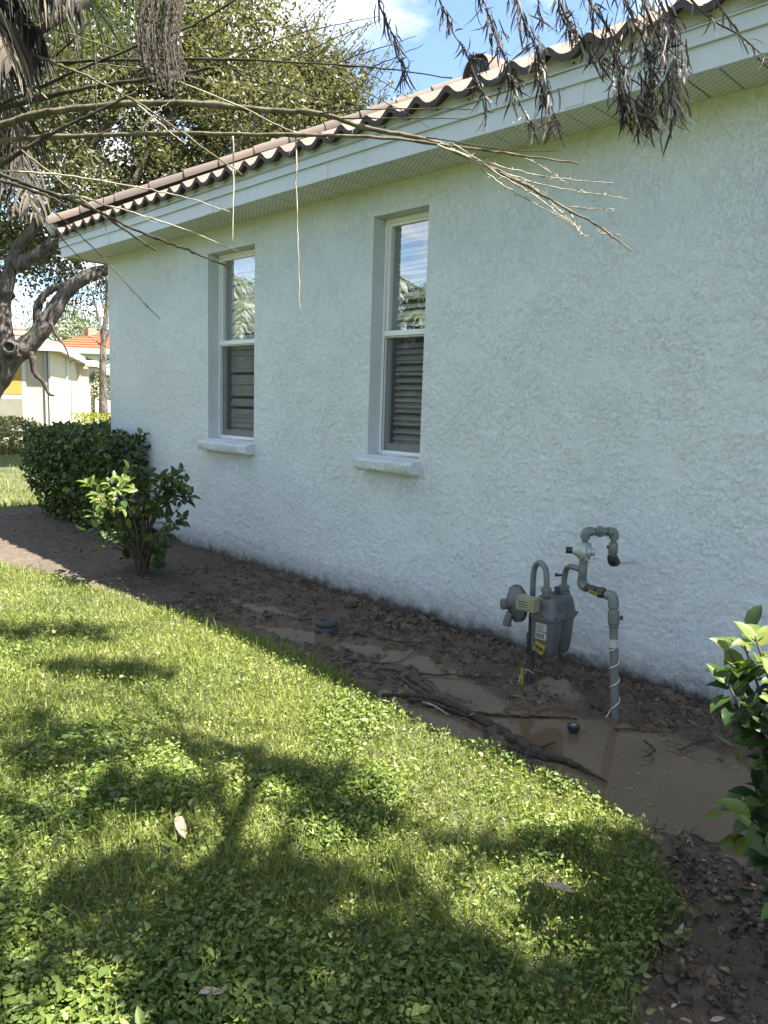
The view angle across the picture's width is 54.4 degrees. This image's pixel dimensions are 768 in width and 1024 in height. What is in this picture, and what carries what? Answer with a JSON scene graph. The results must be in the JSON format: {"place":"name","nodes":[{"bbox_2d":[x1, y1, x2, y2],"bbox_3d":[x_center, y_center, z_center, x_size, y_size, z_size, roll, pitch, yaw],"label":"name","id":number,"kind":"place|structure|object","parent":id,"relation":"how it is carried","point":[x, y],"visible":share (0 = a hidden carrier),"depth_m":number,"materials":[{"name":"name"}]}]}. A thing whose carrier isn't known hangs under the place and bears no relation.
{"place":"outdoors","nodes":[
{"label":"outdoors","id":0,"kind":"place"},
{"bbox_2d":[0,440,55,507],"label":"grass","id":1,"kind":"structure","parent":0,"point":[13,503],"depth_m":10.88,"materials":[{"name":"plant"}]},
{"bbox_2d":[0,0,675,339],"label":"sky","id":2,"kind":"structure","parent":0,"point":[419,19],"materials":[{"name":"blue"}]},
{"bbox_2d":[0,442,767,1023],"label":"muddy ground","id":3,"kind":"structure","parent":0,"point":[28,550],"depth_m":3.25,"materials":[{"name":"brown soil"}]},
{"bbox_2d":[0,415,42,453],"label":"flowering shrub","id":4,"kind":"object","parent":3,"relation":"on","point":[6,430],"visible":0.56,"depth_m":17.29,"materials":[{"name":"green plant"}]},
{"bbox_2d":[0,326,98,441],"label":"cream house","id":5,"kind":"structure","parent":3,"relation":"on","point":[26,395],"depth_m":21.45,"materials":[{"name":"paint"}]},
{"bbox_2d":[0,362,27,430],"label":"window","id":6,"kind":"structure","parent":5,"relation":"in","point":[13,401],"depth_m":21.09,"materials":[{"name":"yellow glass"}]},
{"bbox_2d":[18,417,151,534],"bbox_3d":[-3.120,-0.443,8.445,1.306,1.213,2.379,-6,11,-44],"label":"clipped hedge","id":7,"kind":"object","parent":3,"relation":"on","point":[68,454],"visible":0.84,"depth_m":7.93,"materials":[{"name":"green plant"}]},
{"bbox_2d":[69,412,110,424],"bbox_3d":[-7.716,-2.420,22.061,2.727,1.068,1.551,2,8,0],"label":"golden hedge","id":8,"kind":"object","parent":3,"relation":"on","point":[105,416],"visible":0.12,"depth_m":21.62,"materials":[{"name":"yellow plant"}]},
{"bbox_2d":[85,277,109,421],"bbox_3d":[-9.962,-5.387,26.194,0.706,5.612,1.126,-16,20,-65],"label":"slim bare tree","id":9,"kind":"object","parent":3,"relation":"on","point":[103,359],"visible":0.7,"depth_m":25.95,"materials":[{"name":"brown plant"}]},
{"bbox_2d":[90,371,109,420],"bbox_3d":[-10.464,-4.407,30.084,2.983,2.524,1.411,2,8,0],"label":"tall hedge","id":10,"kind":"object","parent":3,"relation":"on","point":[94,375],"visible":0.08,"depth_m":29.72,"materials":[{"name":"green plant"}]},
{"bbox_2d":[95,400,110,420],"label":"garden wall","id":11,"kind":"structure","parent":3,"relation":"on","point":[97,406],"depth_m":27.03,"materials":[{"name":"white paint"}]},
{"bbox_2d":[0,512,251,601],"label":"dry litter","id":12,"kind":"object","parent":3,"relation":"on","point":[183,566],"visible":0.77,"depth_m":6.33,"materials":[{"name":"brown plant"}]},
{"bbox_2d":[76,460,200,574],"bbox_3d":[-1.996,0.071,5.803,0.826,1.010,1.333,-6,11,-44],"label":"shrub","id":13,"kind":"object","parent":3,"relation":"on","point":[141,551],"visible":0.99,"depth_m":5.72,"materials":[{"name":"green plant"}]},
{"bbox_2d":[174,816,186,837],"bbox_3d":[-0.661,1.016,2.423,0.038,0.025,0.107,-17,25,-41],"label":"dead leaf","id":14,"kind":"object","parent":3,"relation":"on","point":[177,823],"visible":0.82,"depth_m":2.42,"materials":[{"name":"beige plant"}]},
{"bbox_2d":[0,0,413,398],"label":"live oak","id":15,"kind":"object","parent":3,"relation":"on","point":[27,248],"visible":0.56,"depth_m":13.27,"materials":[{"name":"green plant"}]},
{"bbox_2d":[265,614,318,619],"bbox_3d":[-0.601,0.700,4.962,0.376,0.048,0.079,3,8,7],"label":"irrigation tube","id":16,"kind":"object","parent":3,"relation":"on","point":[292,616],"visible":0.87,"depth_m":4.96,"materials":[{"name":"black plastic"}]},
{"bbox_2d":[0,0,631,318],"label":"palm tree","id":17,"kind":"object","parent":3,"relation":"on","point":[21,37],"visible":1,"depth_m":2.70,"materials":[{"name":"beige plant"}]},
{"bbox_2d":[315,617,337,633],"bbox_3d":[-0.368,0.729,4.740,0.146,0.098,0.146,-6,11,-44],"label":"sprinkler collar","id":18,"kind":"object","parent":3,"relation":"on","point":[327,624],"visible":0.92,"depth_m":4.69,"materials":[{"name":"black plastic"}]},
{"bbox_2d":[0,556,693,1023],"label":"lawn weeds","id":19,"kind":"object","parent":3,"relation":"on","point":[180,976],"visible":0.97,"depth_m":2.05,"materials":[{"name":"green plant"}]},
{"bbox_2d":[199,987,224,994],"bbox_3d":[-0.405,1.117,1.739,0.070,0.014,0.021,-1,9,-17],"label":"dead leaf","id":20,"kind":"object","parent":19,"relation":"on","point":[205,990],"visible":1,"depth_m":1.74,"materials":[{"name":"grey plant"}]},
{"bbox_2d":[547,881,574,892],"bbox_3d":[0.510,1.089,2.165,0.100,0.022,0.029,1,8,-3],"label":"dead leaf","id":21,"kind":"object","parent":19,"relation":"on","point":[559,885],"visible":1,"depth_m":2.17,"materials":[{"name":"grey plant"}]},
{"bbox_2d":[0,558,695,1023],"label":"lawn grass","id":22,"kind":"structure","parent":3,"relation":"on","point":[236,802],"depth_m":2.55,"materials":[{"name":"green plant"}]},
{"bbox_2d":[325,645,424,663],"bbox_3d":[-0.011,0.828,4.278,0.629,0.029,0.207,-1,9,-22],"label":"stick","id":23,"kind":"object","parent":3,"relation":"on","point":[373,661],"visible":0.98,"depth_m":4.21,"materials":[{"name":"brown wood"}]},
{"bbox_2d":[355,633,421,642],"bbox_3d":[-0.029,0.779,4.624,0.530,0.027,0.088,4,9,16],"label":"stick","id":24,"kind":"object","parent":3,"relation":"on","point":[386,638],"visible":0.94,"depth_m":4.58,"materials":[{"name":"brown wood"}]},
{"bbox_2d":[45,0,767,707],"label":"stucco house","id":25,"kind":"structure","parent":3,"relation":"on","point":[457,392],"depth_m":4.45,"materials":[{"name":"paint"}]},
{"bbox_2d":[197,248,254,454],"bbox_3d":[-1.294,-1.382,6.491,0.312,1.721,0.767,-6,11,-44],"label":"window","id":26,"kind":"structure","parent":25,"relation":"in","point":[236,355],"depth_m":6.62,"materials":[{"name":"white glass"}]},
{"bbox_2d":[354,211,428,475],"bbox_3d":[0.118,-1.130,5.071,0.325,1.721,0.554,-6,11,-44],"label":"window","id":27,"kind":"structure","parent":25,"relation":"in","point":[402,352],"depth_m":5.17,"materials":[{"name":"white glass"}]},
{"bbox_2d":[500,526,635,719],"bbox_3d":[0.919,0.521,3.820,0.651,0.957,0.560,5,9,21],"label":"gas meter","id":28,"kind":"object","parent":25,"relation":"attached to","point":[552,614],"visible":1,"depth_m":3.70,"materials":[{"name":"metal"}]},
{"bbox_2d":[404,674,433,693],"bbox_3d":[0.226,0.910,3.813,0.036,0.029,0.432,-4,10,-33],"label":"stick","id":29,"kind":"object","parent":3,"relation":"on","point":[413,681],"visible":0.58,"depth_m":3.91,"materials":[{"name":"brown wood"}]},
{"bbox_2d":[422,702,448,714],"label":"stick","id":30,"kind":"object","parent":3,"relation":"on","point":[428,703],"visible":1,"depth_m":3.58,"materials":[{"name":"grey wood"}]},
{"bbox_2d":[161,573,741,873],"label":"mud twigs","id":31,"kind":"object","parent":3,"relation":"on","point":[527,751],"visible":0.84,"depth_m":4.31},
{"bbox_2d":[377,667,525,680],"bbox_3d":[0.362,0.876,4.024,0.803,0.031,0.046,3,8,7],"label":"stick","id":32,"kind":"object","parent":3,"relation":"on","point":[389,669],"visible":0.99,"depth_m":4.04,"materials":[{"name":"brown wood"}]},
{"bbox_2d":[207,598,767,911],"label":"puddle water","id":33,"kind":"structure","parent":3,"relation":"on","point":[705,786],"depth_m":3.19,"materials":[{"name":"liquid"}]},
{"bbox_2d":[476,711,576,719],"bbox_3d":[0.675,0.968,3.543,0.478,0.020,0.032,2,8,2],"label":"stick","id":34,"kind":"object","parent":33,"relation":"on","point":[510,715],"visible":0.95,"depth_m":3.54,"materials":[{"name":"brown wood"}]},
{"bbox_2d":[567,722,579,733],"bbox_3d":[0.859,1.003,3.391,0.056,0.082,0.057,-6,11,-44],"label":"popup sprinkler","id":35,"kind":"object","parent":33,"relation":"in","point":[573,727],"visible":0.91,"depth_m":3.37,"materials":[{"name":"black plastic"}]},
{"bbox_2d":[415,693,746,861],"bbox_3d":[1.237,1.079,2.929,0.839,0.001,2.464,-6,11,-44],"label":"floating scum","id":36,"kind":"object","parent":33,"relation":"on","point":[618,768],"visible":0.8,"depth_m":3.12,"materials":[{"name":"brown"}]},
{"bbox_2d":[643,740,655,757],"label":"stick","id":37,"kind":"object","parent":33,"relation":"on","point":[650,745],"visible":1,"depth_m":3.21,"materials":[{"name":"brown wood"}]},
{"bbox_2d":[666,740,699,754],"bbox_3d":[1.298,1.017,3.237,0.027,0.017,0.161,-5,10,-38],"label":"stick","id":38,"kind":"object","parent":33,"relation":"on","point":[683,746],"visible":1,"depth_m":3.24,"materials":[{"name":"wood"}]},
{"bbox_2d":[678,738,706,750],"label":"stick","id":39,"kind":"object","parent":33,"relation":"on","point":[683,748],"visible":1,"depth_m":3.27,"materials":[{"name":"brown wood"}]},
{"bbox_2d":[687,829,745,851],"bbox_3d":[1.162,1.126,2.531,0.257,0.020,0.040,6,9,26],"label":"stick","id":40,"kind":"object","parent":33,"relation":"on","point":[700,837],"visible":0.39,"depth_m":2.56,"materials":[{"name":"wood"}]},
{"bbox_2d":[382,675,606,782],"bbox_3d":[0.440,0.973,3.417,0.226,0.059,1.322,-6,11,-44],"label":"fallen branch","id":41,"kind":"object","parent":3,"relation":"on","point":[519,743],"visible":0.97,"depth_m":3.33,"materials":[{"name":"brown wood"}]},
{"bbox_2d":[521,667,523,684],"bbox_3d":[0.725,0.882,3.916,0.023,0.136,0.017,5,9,19],"label":"marker stake","id":42,"kind":"object","parent":3,"relation":"on","point":[522,675],"visible":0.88,"depth_m":3.91,"materials":[{"name":"yellow plastic"}]},
{"bbox_2d":[370,0,767,157],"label":"drooping tree","id":43,"kind":"object","parent":3,"relation":"on","point":[641,113],"visible":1,"depth_m":2.27,"materials":[{"name":"grey plant"}]},
{"bbox_2d":[613,727,673,733],"bbox_3d":[1.187,1.001,3.423,0.269,0.014,0.026,3,8,6],"label":"stick","id":44,"kind":"object","parent":3,"relation":"on","point":[638,729],"visible":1,"depth_m":3.43,"materials":[{"name":"brown wood"}]},
{"bbox_2d":[616,821,767,1023],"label":"rotted leaves","id":45,"kind":"object","parent":3,"relation":"on","point":[711,981],"visible":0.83,"depth_m":2.06,"materials":[{"name":"brown plant"}]},
{"bbox_2d":[704,605,767,919],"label":"leafy bush","id":46,"kind":"object","parent":3,"relation":"on","point":[750,726],"visible":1,"depth_m":1.84,"materials":[{"name":"green plant"}]},
{"label":"ground","id":47,"kind":"structure","parent":0,"visible":0},
{"bbox_2d":[15,310,59,331],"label":"background tree","id":48,"kind":"object","parent":47,"relation":"on","point":[26,322],"visible":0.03,"depth_m":59.71,"materials":[{"name":"green plant"}]},
{"bbox_2d":[21,298,97,341],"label":"background tree","id":49,"kind":"object","parent":47,"relation":"on","point":[64,331],"visible":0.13,"depth_m":62.43,"materials":[{"name":"green plant"}]},
{"bbox_2d":[24,295,108,340],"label":"background tree","id":50,"kind":"object","parent":47,"relation":"on","point":[92,320],"visible":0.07,"depth_m":74.49,"materials":[{"name":"green plant"}]},
{"bbox_2d":[62,328,109,367],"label":"red roof house","id":51,"kind":"structure","parent":47,"relation":"on","point":[86,347],"depth_m":41.97,"materials":[{"name":"orange tile"}]},
{"bbox_2d":[107,364,109,399],"bbox_3d":[-10.892,-5.432,34.281,4.650,3.320,2.496,2,8,0],"label":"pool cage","id":52,"kind":"object","parent":47,"relation":"on","point":[108,369],"visible":0.01,"depth_m":33.29,"materials":[{"name":"white metal"}]}
]}

